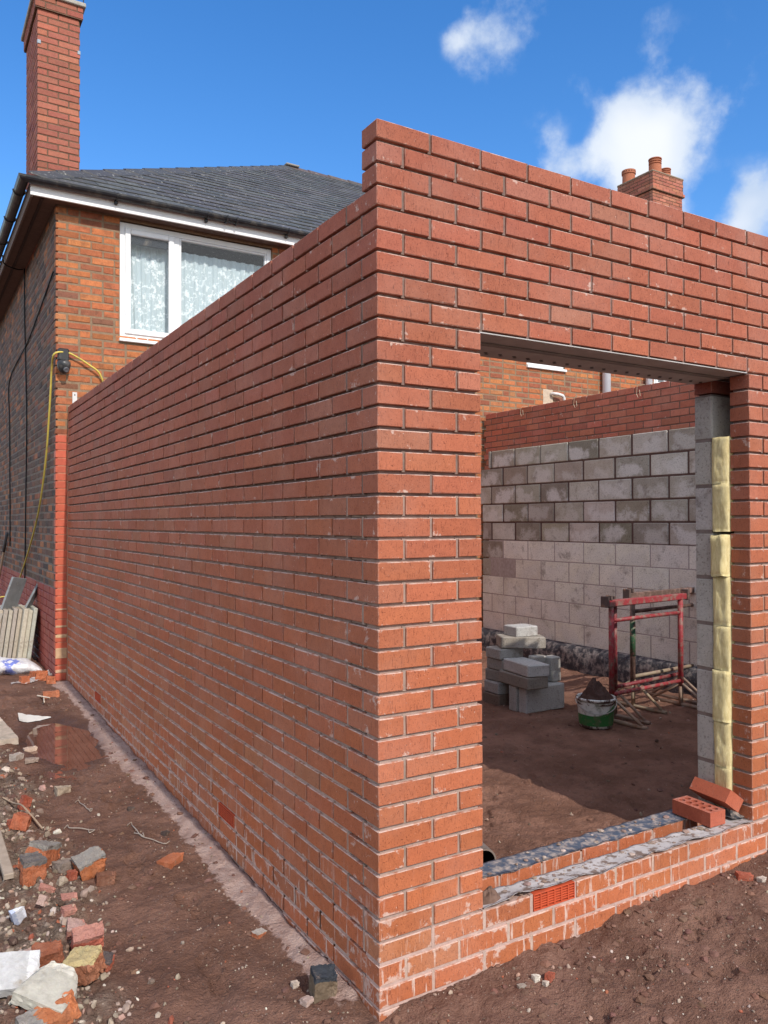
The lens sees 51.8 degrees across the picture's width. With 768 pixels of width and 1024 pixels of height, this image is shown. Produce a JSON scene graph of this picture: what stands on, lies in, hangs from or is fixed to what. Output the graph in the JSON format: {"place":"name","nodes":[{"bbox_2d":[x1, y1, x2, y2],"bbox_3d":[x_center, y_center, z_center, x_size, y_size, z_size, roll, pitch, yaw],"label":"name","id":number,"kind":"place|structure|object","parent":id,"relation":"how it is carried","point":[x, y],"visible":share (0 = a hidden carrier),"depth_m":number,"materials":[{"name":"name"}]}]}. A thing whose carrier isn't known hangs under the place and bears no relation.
{"place":"outdoors","nodes":[
{"label":"outdoors","id":0,"kind":"place"},
{"bbox_2d":[0,651,767,1023],"bbox_3d":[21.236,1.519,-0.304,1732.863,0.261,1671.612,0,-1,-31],"label":"ground","id":1,"kind":"structure","parent":0,"point":[510,787],"depth_m":3.37,"materials":[{"name":"soil"}]},
{"bbox_2d":[0,605,7,656],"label":"paving slab","id":2,"kind":"object","parent":1,"relation":"on","point":[3,623],"depth_m":8.42,"materials":[{"name":"concrete"}]},
{"bbox_2d":[0,532,8,576],"bbox_3d":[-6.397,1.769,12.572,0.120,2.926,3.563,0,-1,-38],"label":"tool handle","id":3,"kind":"object","parent":1,"relation":"on","point":[4,546],"visible":1,"depth_m":11.41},
{"bbox_2d":[0,829,13,880],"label":"timber stake","id":4,"kind":"object","parent":1,"relation":"on","point":[7,870],"visible":1,"depth_m":3.60,"materials":[{"name":"wood"}]},
{"bbox_2d":[2,609,12,656],"bbox_3d":[-4.173,1.354,8.689,0.115,0.596,0.600,0,-1,-31],"label":"paving slab","id":5,"kind":"object","parent":1,"relation":"on","point":[7,632],"depth_m":8.44,"materials":[{"name":"concrete"}]},
{"bbox_2d":[0,717,17,744],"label":"kerb stone","id":6,"kind":"object","parent":1,"relation":"on","point":[8,735],"visible":0.99,"depth_m":5.70,"materials":[{"name":"concrete"}]},
{"bbox_2d":[6,819,11,827],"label":"broken brick","id":7,"kind":"object","parent":1,"relation":"on","point":[8,823],"visible":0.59,"depth_m":4.18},
{"bbox_2d":[6,606,17,657],"bbox_3d":[-4.136,1.346,8.719,0.118,0.613,0.600,0,-1,-31],"label":"paving slab","id":8,"kind":"object","parent":1,"relation":"on","point":[12,631],"depth_m":8.47,"materials":[{"name":"concrete"}]},
{"bbox_2d":[9,752,23,761],"bbox_3d":[-2.442,1.631,5.262,0.060,0.052,0.087,0,-1,17],"label":"rubble stone","id":9,"kind":"object","parent":1,"relation":"on","point":[17,756],"visible":0.98,"depth_m":5.23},
{"bbox_2d":[11,606,22,657],"bbox_3d":[-4.096,1.348,8.743,0.113,0.596,0.600,0,-1,-31],"label":"paving slab","id":10,"kind":"object","parent":1,"relation":"on","point":[17,630],"depth_m":8.49,"materials":[{"name":"concrete"}]},
{"bbox_2d":[0,577,26,609],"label":"slate board","id":11,"kind":"object","parent":10,"relation":"on","point":[14,591],"visible":0.73,"depth_m":8.64,"materials":[{"name":"stone"}]},
{"bbox_2d":[9,906,26,924],"bbox_3d":[-1.460,1.617,3.153,0.071,0.088,0.057,0,-1,-31],"label":"plastic scrap","id":12,"kind":"object","parent":1,"relation":"on","point":[18,915],"visible":1,"depth_m":3.15,"materials":[{"name":"white plastic"}]},
{"bbox_2d":[0,950,40,997],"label":"broken slab","id":13,"kind":"object","parent":1,"relation":"on","point":[18,968],"depth_m":2.78,"materials":[{"name":"concrete"}]},
{"bbox_2d":[0,656,41,674],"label":"cement sack","id":14,"kind":"object","parent":1,"relation":"on","point":[12,666],"visible":0.94,"depth_m":8.00,"materials":[{"name":"plastic"}]},
{"bbox_2d":[9,812,32,831],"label":"broken brick","id":15,"kind":"object","parent":1,"relation":"on","point":[20,821],"visible":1,"depth_m":4.16,"materials":[{"name":"brick"}]},
{"bbox_2d":[16,604,28,657],"bbox_3d":[-4.003,1.344,8.674,0.122,0.610,0.600,0,-1,-31],"label":"paving slab","id":16,"kind":"object","parent":1,"relation":"on","point":[22,632],"depth_m":8.43,"materials":[{"name":"concrete"}]},
{"bbox_2d":[2,797,42,828],"bbox_3d":[-1.985,1.630,4.326,0.496,0.088,0.040,-1,-1,44],"label":"twig","id":17,"kind":"object","parent":1,"relation":"on","point":[30,814],"visible":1,"depth_m":4.25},
{"bbox_2d":[17,795,32,809],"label":"broken brick","id":18,"kind":"object","parent":1,"relation":"on","point":[26,801],"visible":0.82,"depth_m":4.39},
{"bbox_2d":[22,605,32,657],"bbox_3d":[-3.970,1.352,8.708,0.119,0.592,0.600,0,-1,-31],"label":"paving slab","id":19,"kind":"object","parent":1,"relation":"on","point":[27,634],"depth_m":8.46,"materials":[{"name":"concrete"}]},
{"bbox_2d":[25,584,37,607],"bbox_3d":[-3.874,0.903,8.771,0.087,0.445,0.314,-1,-1,35],"label":"slate board","id":20,"kind":"object","parent":19,"relation":"on","point":[31,599],"visible":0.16,"depth_m":8.72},
{"bbox_2d":[23,746,37,751],"bbox_3d":[-2.486,1.676,5.556,0.100,0.049,0.061,0,-1,-43],"label":"rubble stone","id":21,"kind":"object","parent":1,"relation":"on","point":[31,749],"visible":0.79,"depth_m":5.54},
{"bbox_2d":[11,669,51,683],"bbox_3d":[-3.397,1.611,7.732,0.188,0.058,0.592,0,-1,17],"label":"plastic film","id":22,"kind":"object","parent":1,"relation":"on","point":[33,678],"visible":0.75,"depth_m":7.62,"materials":[{"name":"white"}]},
{"bbox_2d":[19,676,29,683],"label":"broken brick","id":23,"kind":"object","parent":22,"relation":"on","point":[23,679],"visible":0.9,"depth_m":7.55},
{"bbox_2d":[17,851,46,886],"bbox_3d":[-1.588,1.607,3.559,0.108,0.124,0.124,0,-1,-38],"label":"broken brick","id":24,"kind":"object","parent":1,"relation":"on","point":[31,867],"visible":0.91,"depth_m":3.52,"materials":[{"name":"brick"}]},
{"bbox_2d":[26,605,37,659],"bbox_3d":[-3.932,1.343,8.738,0.120,0.612,0.600,0,-1,-31],"label":"paving slab","id":25,"kind":"object","parent":1,"relation":"on","point":[32,629],"depth_m":8.49,"materials":[{"name":"concrete"}]},
{"bbox_2d":[25,757,38,763],"bbox_3d":[-2.327,1.641,5.227,0.089,0.031,0.051,0,-1,-23],"label":"rubble stone","id":26,"kind":"object","parent":1,"relation":"on","point":[31,760],"visible":1,"depth_m":5.21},
{"bbox_2d":[29,671,35,677],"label":"broken brick","id":27,"kind":"object","parent":1,"relation":"on","point":[32,674],"visible":0.6,"depth_m":7.80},
{"bbox_2d":[18,713,50,721],"bbox_3d":[-2.793,1.636,6.328,0.240,0.068,0.102,0,-1,-31],"label":"torn scrap","id":28,"kind":"object","parent":1,"relation":"on","point":[26,718],"visible":1,"depth_m":6.32,"materials":[{"name":"paper"}]},
{"bbox_2d":[35,670,47,680],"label":"broken brick","id":29,"kind":"object","parent":1,"relation":"on","point":[40,675],"visible":0.82,"depth_m":7.70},
{"bbox_2d":[25,840,61,867],"bbox_3d":[-1.597,1.612,3.722,0.125,0.150,0.154,0,-1,17],"label":"broken brick","id":30,"kind":"object","parent":1,"relation":"on","point":[50,851],"visible":0.57,"depth_m":3.69,"materials":[{"name":"brick"}]},
{"bbox_2d":[36,894,50,905],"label":"broken brick","id":31,"kind":"object","parent":1,"relation":"on","point":[42,900],"visible":0.97,"depth_m":3.32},
{"bbox_2d":[38,883,55,892],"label":"broken brick","id":32,"kind":"object","parent":1,"relation":"on","point":[47,888],"visible":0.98,"depth_m":3.47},
{"bbox_2d":[15,989,80,1023],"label":"broken brick","id":33,"kind":"object","parent":1,"relation":"on","point":[45,1015],"visible":0.97,"depth_m":2.55,"materials":[{"name":"brick"}]},
{"bbox_2d":[10,961,77,1013],"bbox_3d":[-1.121,1.609,2.655,0.182,0.102,0.189,0,-1,6],"label":"broken slab","id":34,"kind":"object","parent":33,"relation":"on","point":[49,984],"depth_m":2.62,"materials":[{"name":"concrete"}]},
{"bbox_2d":[31,940,64,967],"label":"broken brick","id":35,"kind":"object","parent":1,"relation":"on","point":[51,951],"visible":0.51,"depth_m":2.92,"materials":[{"name":"brick"}]},
{"bbox_2d":[42,690,59,698],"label":"broken brick","id":36,"kind":"object","parent":1,"relation":"on","point":[55,693],"visible":0.94,"depth_m":7.04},
{"bbox_2d":[46,675,55,683],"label":"broken brick","id":37,"kind":"object","parent":1,"relation":"on","point":[50,680],"visible":1,"depth_m":7.57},
{"bbox_2d":[47,832,67,839],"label":"broken brick","id":38,"kind":"object","parent":1,"relation":"on","point":[63,835],"visible":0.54,"depth_m":4.08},
{"bbox_2d":[51,858,72,873],"bbox_3d":[-1.484,1.636,3.663,0.072,0.052,0.089,-1,-1,27],"label":"rubble stone","id":39,"kind":"object","parent":1,"relation":"on","point":[62,866],"visible":0.9,"depth_m":3.64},
{"bbox_2d":[54,785,70,795],"bbox_3d":[-1.900,1.649,4.686,0.092,0.058,0.063,0,-1,-39],"label":"stone","id":40,"kind":"object","parent":1,"relation":"on","point":[59,790],"visible":1,"depth_m":4.66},
{"bbox_2d":[60,904,76,916],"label":"broken brick","id":41,"kind":"object","parent":1,"relation":"on","point":[67,910],"visible":0.99,"depth_m":3.29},
{"bbox_2d":[61,892,77,900],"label":"broken brick","id":42,"kind":"object","parent":1,"relation":"on","point":[67,896],"visible":0.83,"depth_m":3.44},
{"bbox_2d":[25,723,118,781],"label":"puddle","id":43,"kind":"object","parent":1,"relation":"on","point":[70,747],"visible":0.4,"depth_m":5.66,"materials":[{"name":"liquid"}]},
{"bbox_2d":[66,869,77,880],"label":"broken brick","id":44,"kind":"object","parent":1,"relation":"on","point":[71,875],"visible":1,"depth_m":3.57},
{"bbox_2d":[66,918,86,939],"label":"broken brick","id":45,"kind":"object","parent":1,"relation":"on","point":[73,922],"visible":0.62,"depth_m":3.13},
{"bbox_2d":[64,825,94,832],"bbox_3d":[-1.603,1.667,4.157,0.188,0.010,0.041,0,-1,20],"label":"wall tie","id":46,"kind":"object","parent":1,"relation":"on","point":[80,828],"depth_m":4.16,"materials":[{"name":"metal"}]},
{"bbox_2d":[62,945,106,985],"bbox_3d":[-1.072,1.630,2.834,0.132,0.117,0.113,0,-1,5],"label":"broken brick","id":47,"kind":"object","parent":1,"relation":"on","point":[87,963],"visible":0.88,"depth_m":2.81,"materials":[{"name":"brick"}]},
{"bbox_2d":[70,920,103,950],"bbox_3d":[-1.138,1.645,3.037,0.123,0.116,0.103,0,-1,-31],"label":"broken brick","id":48,"kind":"object","parent":1,"relation":"on","point":[89,934],"visible":0.76,"depth_m":3.02,"materials":[{"name":"brick"}]},
{"bbox_2d":[71,846,106,880],"bbox_3d":[-1.354,1.625,3.656,0.158,0.124,0.117,0,-1,-41],"label":"broken brick","id":49,"kind":"object","parent":1,"relation":"on","point":[88,863],"visible":0.97,"depth_m":3.63,"materials":[{"name":"brick"}]},
{"bbox_2d":[96,871,115,886],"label":"broken brick","id":50,"kind":"object","parent":1,"relation":"on","point":[104,878],"visible":1,"depth_m":3.58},
{"bbox_2d":[103,951,114,972],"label":"broken brick","id":51,"kind":"object","parent":1,"relation":"on","point":[109,957],"visible":0.28,"depth_m":2.91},
{"bbox_2d":[127,822,169,843],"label":"twig","id":52,"kind":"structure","parent":1,"relation":"on","point":[148,838],"depth_m":4.05,"materials":[{"name":"wood"}]},
{"bbox_2d":[161,830,169,835],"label":"stone","id":53,"kind":"object","parent":1,"relation":"on","point":[165,833],"visible":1,"depth_m":4.12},
{"bbox_2d":[156,852,183,868],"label":"broken brick","id":54,"kind":"object","parent":1,"relation":"on","point":[171,861],"visible":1,"depth_m":3.75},
{"bbox_2d":[67,205,367,994],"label":"brick wall","id":55,"kind":"structure","parent":1,"relation":"on","point":[213,610],"depth_m":3.69,"materials":[{"name":"brick"}]},
{"bbox_2d":[251,927,266,939],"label":"broken brick","id":56,"kind":"object","parent":1,"relation":"on","point":[258,933],"visible":1,"depth_m":3.15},
{"bbox_2d":[290,980,299,988],"bbox_3d":[-0.318,1.686,2.821,0.028,0.025,0.024,0,-1,-31],"label":"stone","id":57,"kind":"object","parent":1,"relation":"on","point":[294,984],"visible":1,"depth_m":2.81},
{"bbox_2d":[300,995,313,1007],"bbox_3d":[-0.262,1.681,2.721,0.035,0.023,0.045,-1,-1,44],"label":"stone","id":58,"kind":"object","parent":1,"relation":"on","point":[306,1001],"visible":1,"depth_m":2.71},
{"bbox_2d":[309,964,337,1003],"bbox_3d":[-0.211,1.648,2.768,0.091,0.104,0.086,0,-1,-19],"label":"broken brick","id":59,"kind":"object","parent":1,"relation":"on","point":[323,983],"visible":1,"depth_m":2.74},
{"bbox_2d":[0,0,684,680],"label":"brick house","id":60,"kind":"structure","parent":1,"relation":"on","point":[138,262],"depth_m":8.74,"materials":[{"name":"brick"}]},
{"bbox_2d":[2,255,26,577],"bbox_3d":[-4.452,-1.115,9.499,0.283,3.837,0.288,0,-1,-31],"label":"cable","id":61,"kind":"object","parent":60,"relation":"attached to","point":[26,416],"visible":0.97,"depth_m":9.54,"materials":[{"name":"plastic"}]},
{"bbox_2d":[8,271,53,545],"bbox_3d":[-4.287,-0.951,9.485,0.016,2.807,3.988,0,-1,-31],"label":"cable","id":62,"kind":"object","parent":60,"relation":"attached to","point":[9,411],"visible":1,"depth_m":10.98,"materials":[{"name":"plastic"}]},
{"bbox_2d":[0,351,102,597],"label":"hose","id":63,"kind":"object","parent":60,"relation":"hanging from","point":[82,360],"visible":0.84,"depth_m":7.97,"materials":[{"name":"plastic"}]},
{"bbox_2d":[57,348,70,373],"bbox_3d":[-3.113,-1.471,7.691,0.128,0.253,0.146,0,-1,-31],"label":"security camera","id":64,"kind":"object","parent":60,"relation":"attached to","point":[63,364],"visible":1,"depth_m":7.68,"materials":[{"name":"black plastic"}]},
{"bbox_2d":[72,392,76,402],"bbox_3d":[-3.052,-1.100,7.804,0.044,0.166,0.006,0,-1,-31],"label":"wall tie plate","id":65,"kind":"object","parent":60,"relation":"attached to","point":[74,396],"depth_m":7.80,"materials":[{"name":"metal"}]},
{"bbox_2d":[119,222,270,344],"bbox_3d":[-2.014,-2.349,8.547,1.690,1.235,0.228,0,-1,-31],"label":"window","id":66,"kind":"structure","parent":60,"relation":"in","point":[162,287],"depth_m":8.39,"materials":[{"name":"white plastic"}]},
{"bbox_2d":[526,363,566,371],"bbox_3d":[2.247,-2.465,11.068,0.730,0.970,0.135,0,-1,-31],"label":"window","id":67,"kind":"structure","parent":60,"relation":"in","point":[531,365],"depth_m":11.02,"materials":[{"name":"white plastic"}]},
{"bbox_2d":[3,674,767,1023],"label":"soil clods","id":68,"kind":"object","parent":1,"relation":"on","point":[563,944],"visible":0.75,"depth_m":2.97,"materials":[{"name":"soil"}]},
{"bbox_2d":[480,843,495,862],"bbox_3d":[0.389,1.625,3.791,0.182,0.147,0.379,0,-1,-31],"label":"drain pipe","id":69,"kind":"object","parent":1,"relation":"on","point":[489,854],"visible":0.16,"depth_m":3.69,"materials":[{"name":"paint"}]},
{"bbox_2d":[483,691,508,705],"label":"concrete block","id":70,"kind":"object","parent":1,"relation":"on","point":[495,699],"depth_m":6.95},
{"bbox_2d":[484,679,508,694],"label":"concrete block","id":71,"kind":"object","parent":70,"relation":"on","point":[496,687],"depth_m":6.95,"materials":[{"name":"concrete"}]},
{"bbox_2d":[485,668,498,681],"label":"concrete block","id":72,"kind":"object","parent":71,"relation":"on","point":[491,674],"depth_m":7.03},
{"bbox_2d":[487,657,503,669],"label":"concrete block","id":73,"kind":"object","parent":72,"relation":"on","point":[495,664],"depth_m":7.00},
{"bbox_2d":[486,645,522,659],"bbox_3d":[1.077,1.253,7.072,0.267,0.093,0.223,0,-1,-31],"label":"concrete block","id":74,"kind":"object","parent":73,"relation":"on","point":[497,652],"depth_m":6.99,"materials":[{"name":"concrete"}]},
{"bbox_2d":[496,634,545,648],"bbox_3d":[1.222,1.154,7.067,0.401,0.107,0.215,0,-1,-3],"label":"concrete block","id":75,"kind":"object","parent":74,"relation":"on","point":[538,641],"depth_m":6.96,"materials":[{"name":"concrete"}]},
{"bbox_2d":[504,623,537,636],"bbox_3d":[1.228,1.062,7.095,0.230,0.090,0.200,0,-1,-25],"label":"concrete block","id":76,"kind":"object","parent":75,"relation":"on","point":[521,630],"depth_m":7.02,"materials":[{"name":"concrete"}]},
{"bbox_2d":[516,982,525,988],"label":"stone","id":77,"kind":"object","parent":1,"relation":"on","point":[521,985],"visible":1,"depth_m":2.75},
{"bbox_2d":[509,681,549,711],"bbox_3d":[1.280,1.592,6.869,0.440,0.215,0.100,0,-1,-33],"label":"concrete block","id":78,"kind":"object","parent":1,"relation":"on","point":[513,698],"depth_m":6.74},
{"bbox_2d":[499,670,547,689],"bbox_3d":[1.191,1.431,6.776,0.215,0.100,0.420,0,-1,-27],"label":"concrete block","id":79,"kind":"object","parent":78,"relation":"on","point":[518,680],"depth_m":6.63,"materials":[{"name":"concrete"}]},
{"bbox_2d":[503,657,548,677],"bbox_3d":[1.216,1.329,6.775,0.216,0.104,0.400,0,-1,-22],"label":"concrete block","id":80,"kind":"object","parent":79,"relation":"on","point":[526,667],"depth_m":6.64,"materials":[{"name":"concrete"}]},
{"bbox_2d":[529,654,545,662],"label":"concrete block","id":81,"kind":"object","parent":80,"relation":"on","point":[540,658],"depth_m":6.92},
{"bbox_2d":[531,974,540,982],"bbox_3d":[0.539,1.653,2.804,0.030,0.026,0.023,0,-1,-31],"label":"stone","id":82,"kind":"object","parent":1,"relation":"on","point":[535,978],"visible":1,"depth_m":2.80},
{"bbox_2d":[519,682,563,713],"bbox_3d":[1.355,1.591,6.785,0.440,0.215,0.100,0,-1,-31],"label":"concrete block","id":83,"kind":"object","parent":1,"relation":"on","point":[551,697],"depth_m":6.72,"materials":[{"name":"concrete"}]},
{"bbox_2d":[546,655,560,681],"bbox_3d":[1.478,1.375,6.951,0.107,0.218,0.120,0,-1,-25],"label":"concrete block","id":84,"kind":"object","parent":83,"relation":"on","point":[553,661],"depth_m":6.90,"materials":[{"name":"concrete"}]},
{"bbox_2d":[542,980,548,986],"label":"stone","id":85,"kind":"object","parent":1,"relation":"on","point":[545,983],"visible":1,"depth_m":2.78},
{"bbox_2d":[544,971,554,982],"bbox_3d":[0.590,1.650,2.808,0.026,0.031,0.047,-1,-1,34],"label":"brick chip","id":86,"kind":"object","parent":1,"relation":"on","point":[549,976],"visible":1,"depth_m":2.80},
{"bbox_2d":[347,118,767,1021],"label":"brick wall","id":87,"kind":"structure","parent":1,"relation":"on","point":[469,254],"depth_m":2.85,"materials":[{"name":"brick"}]},
{"bbox_2d":[479,809,686,877],"bbox_3d":[0.863,1.445,3.461,1.640,0.008,0.134,0,-1,-31],"label":"damp proof course","id":88,"kind":"object","parent":87,"relation":"on","point":[506,864],"visible":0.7,"depth_m":3.44,"materials":[{"name":"plastic"}]},
{"bbox_2d":[482,815,734,899],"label":"mortar crumbs","id":89,"kind":"object","parent":88,"relation":"on","point":[685,831],"visible":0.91,"depth_m":3.36,"materials":[{"name":"concrete"}]},
{"bbox_2d":[672,796,724,827],"bbox_3d":[1.481,1.409,3.724,0.102,0.065,0.215,0,-1,-29],"label":"perforated brick","id":90,"kind":"object","parent":88,"relation":"on","point":[700,812],"visible":1,"depth_m":3.69,"materials":[{"name":"brick"}]},
{"bbox_2d":[483,817,752,908],"bbox_3d":[1.012,1.432,3.314,1.577,0.030,0.131,0,-1,-31],"label":"damp proof course","id":91,"kind":"object","parent":87,"relation":"on","point":[614,859],"visible":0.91,"depth_m":3.27,"materials":[{"name":"plastic"}]},
{"bbox_2d":[483,886,500,905],"bbox_3d":[0.388,1.417,2.932,0.116,0.043,0.089,0,-1,-31],"label":"lump","id":92,"kind":"object","parent":91,"relation":"on","point":[491,895],"visible":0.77,"depth_m":2.91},
{"bbox_2d":[715,765,735,805],"bbox_3d":[1.747,1.325,3.878,0.295,0.194,0.092,0,-1,-31],"label":"insulation batt","id":93,"kind":"object","parent":87,"relation":"on","point":[723,777],"visible":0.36,"depth_m":3.79,"materials":[{"name":"fabric"}]},
{"bbox_2d":[714,720,735,768],"bbox_3d":[1.744,1.119,3.879,0.302,0.221,0.096,0,-1,-31],"label":"insulation batt","id":94,"kind":"object","parent":93,"relation":"on","point":[723,743],"visible":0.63,"depth_m":3.79,"materials":[{"name":"fabric"}]},
{"bbox_2d":[712,669,735,722],"bbox_3d":[1.739,0.887,3.880,0.310,0.246,0.092,0,-1,-31],"label":"insulation batt","id":95,"kind":"object","parent":94,"relation":"on","point":[722,694],"visible":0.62,"depth_m":3.79,"materials":[{"name":"fabric"}]},
{"bbox_2d":[713,625,734,671],"bbox_3d":[1.743,0.657,3.885,0.300,0.216,0.093,0,-1,-31],"label":"insulation batt","id":96,"kind":"object","parent":95,"relation":"on","point":[722,650],"visible":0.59,"depth_m":3.80,"materials":[{"name":"fabric"}]},
{"bbox_2d":[713,576,734,626],"bbox_3d":[1.742,0.431,3.888,0.300,0.242,0.094,0,-1,-31],"label":"insulation batt","id":97,"kind":"object","parent":96,"relation":"on","point":[722,604],"visible":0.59,"depth_m":3.80,"materials":[{"name":"fabric"}]},
{"bbox_2d":[710,534,734,576],"bbox_3d":[1.731,0.212,3.884,0.325,0.206,0.095,0,-1,-31],"label":"insulation batt","id":98,"kind":"object","parent":97,"relation":"on","point":[721,562],"visible":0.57,"depth_m":3.79,"materials":[{"name":"fabric"}]},
{"bbox_2d":[712,484,733,531],"bbox_3d":[1.743,-0.019,3.894,0.295,0.231,0.093,0,-1,-31],"label":"insulation batt","id":99,"kind":"object","parent":98,"relation":"on","point":[722,516],"visible":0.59,"depth_m":3.81,"materials":[{"name":"fabric"}]},
{"bbox_2d":[712,436,733,483],"bbox_3d":[1.739,-0.249,3.896,0.301,0.230,0.094,0,-1,-31],"label":"insulation batt","id":100,"kind":"object","parent":99,"relation":"on","point":[721,468],"visible":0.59,"depth_m":3.81,"materials":[{"name":"fabric"}]},
{"bbox_2d":[720,806,743,819],"bbox_3d":[1.642,1.413,3.748,0.141,0.058,0.094,0,-1,-20],"label":"damp proof course","id":101,"kind":"object","parent":87,"relation":"on","point":[731,814],"visible":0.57,"depth_m":3.73,"materials":[{"name":"plastic"}]},
{"bbox_2d":[689,777,743,811],"bbox_3d":[1.587,1.349,3.780,0.121,0.113,0.215,0,-1,-25],"label":"perforated brick","id":102,"kind":"object","parent":101,"relation":"on","point":[718,794],"visible":1,"depth_m":3.73,"materials":[{"name":"brick"}]},
{"bbox_2d":[476,381,696,696],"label":"block wall","id":103,"kind":"structure","parent":1,"relation":"on","point":[589,501],"depth_m":8.50,"materials":[{"name":"concrete"}]},
{"bbox_2d":[575,692,616,728],"bbox_3d":[1.677,1.573,6.256,0.320,0.232,0.320,0,-1,-31],"label":"bucket","id":104,"kind":"object","parent":1,"relation":"on","point":[592,714],"visible":0.89,"depth_m":6.14,"materials":[{"name":"plastic"}]},
{"bbox_2d":[577,677,614,706],"bbox_3d":[1.680,1.408,6.264,0.302,0.199,0.300,0,-1,-31],"label":"muck heap","id":105,"kind":"object","parent":104,"relation":"in","point":[595,690],"visible":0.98,"depth_m":6.19,"materials":[{"name":"soil"}]},
{"bbox_2d":[601,589,696,729],"bbox_3d":[2.217,1.184,6.652,1.126,1.021,0.660,0,-1,-36],"label":"trestle","id":106,"kind":"object","parent":1,"relation":"on","point":[608,602],"visible":0.8,"depth_m":6.63,"materials":[{"name":"paint"}]},
{"bbox_2d":[613,590,696,724],"bbox_3d":[2.287,1.196,6.826,1.126,1.001,0.660,0,-1,-37],"label":"trestle","id":107,"kind":"object","parent":1,"relation":"on","point":[643,720],"visible":0.29,"depth_m":6.53,"materials":[{"name":"paint"}]},
{"bbox_2d":[618,587,693,713],"bbox_3d":[2.539,1.181,7.149,1.106,1.036,0.660,0,-1,-36],"label":"trestle","id":108,"kind":"object","parent":1,"relation":"on","point":[629,593],"visible":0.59,"depth_m":6.87,"materials":[{"name":"paint"}]},
{"bbox_2d":[734,871,753,881],"bbox_3d":[1.602,1.620,3.514,0.076,0.036,0.042,0,-1,0],"label":"brick chip","id":109,"kind":"object","parent":1,"relation":"on","point":[744,876],"visible":1,"depth_m":3.50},
{"bbox_2d":[756,876,766,882],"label":"stone","id":110,"kind":"object","parent":1,"relation":"on","point":[761,879],"visible":1,"depth_m":3.48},
{"bbox_2d":[0,685,767,1023],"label":"gravel","id":111,"kind":"structure","parent":0,"point":[62,921],"depth_m":3.21,"materials":[{"name":"gravel"}]},
{"bbox_2d":[0,0,767,260],"label":"sky","id":112,"kind":"structure","parent":0,"point":[590,91],"materials":[{"name":"blue"}]}
]}

